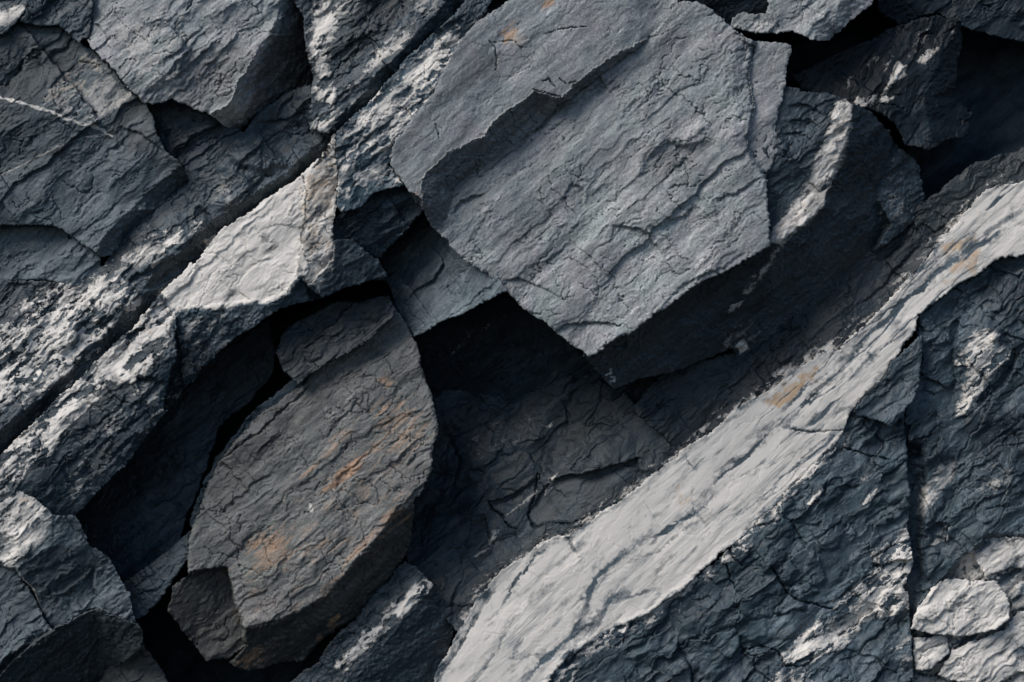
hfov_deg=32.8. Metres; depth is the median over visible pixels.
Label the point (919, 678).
rock
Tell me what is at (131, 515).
boulder
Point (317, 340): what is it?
rock
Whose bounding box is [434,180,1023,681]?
quartz vein
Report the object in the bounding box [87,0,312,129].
boulder
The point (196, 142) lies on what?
rock
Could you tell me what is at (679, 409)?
rock
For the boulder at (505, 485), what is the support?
attached to the cliff
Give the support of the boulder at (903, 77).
attached to the cliff
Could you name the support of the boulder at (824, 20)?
attached to the cliff
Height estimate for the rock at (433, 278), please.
0.280 m
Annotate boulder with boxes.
[0,21,187,256]
[0,134,387,515]
[0,490,142,681]
[75,319,275,580]
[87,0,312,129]
[405,370,678,631]
[549,406,913,681]
[583,86,925,388]
[730,0,872,40]
[791,15,973,150]
[904,255,1023,681]
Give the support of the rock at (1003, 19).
attached to the cliff
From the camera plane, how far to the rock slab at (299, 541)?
3.36 m
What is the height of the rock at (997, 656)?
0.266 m
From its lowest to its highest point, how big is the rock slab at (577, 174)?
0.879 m
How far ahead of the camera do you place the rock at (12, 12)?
3.33 m
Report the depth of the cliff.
3.71 m
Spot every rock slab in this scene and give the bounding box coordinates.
[168,296,438,670]
[389,0,791,356]
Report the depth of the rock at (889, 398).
3.37 m
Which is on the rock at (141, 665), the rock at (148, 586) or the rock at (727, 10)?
the rock at (148, 586)
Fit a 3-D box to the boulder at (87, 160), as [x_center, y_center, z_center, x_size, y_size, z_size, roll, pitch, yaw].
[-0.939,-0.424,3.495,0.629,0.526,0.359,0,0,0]
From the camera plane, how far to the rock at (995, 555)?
3.39 m
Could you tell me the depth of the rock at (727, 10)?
3.44 m
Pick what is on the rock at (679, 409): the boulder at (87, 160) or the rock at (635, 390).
the rock at (635, 390)
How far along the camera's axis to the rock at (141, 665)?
3.38 m
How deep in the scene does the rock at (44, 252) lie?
3.36 m
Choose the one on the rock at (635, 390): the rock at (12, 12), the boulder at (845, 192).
the boulder at (845, 192)
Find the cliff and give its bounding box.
[17,0,1023,681]
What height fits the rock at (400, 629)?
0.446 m
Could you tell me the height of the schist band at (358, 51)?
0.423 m
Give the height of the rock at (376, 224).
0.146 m
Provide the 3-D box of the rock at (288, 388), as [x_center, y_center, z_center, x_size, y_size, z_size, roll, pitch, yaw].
[-0.515,0.225,3.567,0.355,0.389,0.370,0,0,0]
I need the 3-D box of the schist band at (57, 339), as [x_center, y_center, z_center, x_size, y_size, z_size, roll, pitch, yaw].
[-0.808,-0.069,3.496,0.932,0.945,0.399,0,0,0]
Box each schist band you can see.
[0,84,334,454]
[294,0,464,132]
[335,0,490,211]
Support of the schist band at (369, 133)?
on the rock at (376, 224)
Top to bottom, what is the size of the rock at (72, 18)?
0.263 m
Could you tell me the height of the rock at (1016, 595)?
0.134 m
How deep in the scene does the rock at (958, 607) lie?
3.37 m
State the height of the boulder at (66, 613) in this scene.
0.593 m
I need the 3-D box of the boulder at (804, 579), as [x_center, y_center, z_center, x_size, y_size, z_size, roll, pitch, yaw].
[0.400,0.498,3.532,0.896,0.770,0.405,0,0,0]
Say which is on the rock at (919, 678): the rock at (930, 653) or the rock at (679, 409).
the rock at (930, 653)
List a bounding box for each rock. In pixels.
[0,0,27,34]
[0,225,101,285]
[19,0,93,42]
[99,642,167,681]
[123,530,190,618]
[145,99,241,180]
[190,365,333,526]
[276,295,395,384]
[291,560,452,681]
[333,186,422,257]
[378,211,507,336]
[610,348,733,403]
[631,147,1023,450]
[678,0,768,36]
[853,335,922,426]
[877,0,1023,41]
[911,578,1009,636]
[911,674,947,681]
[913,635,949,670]
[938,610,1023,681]
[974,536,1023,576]
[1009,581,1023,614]
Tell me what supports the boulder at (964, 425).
attached to the cliff
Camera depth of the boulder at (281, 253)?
3.31 m

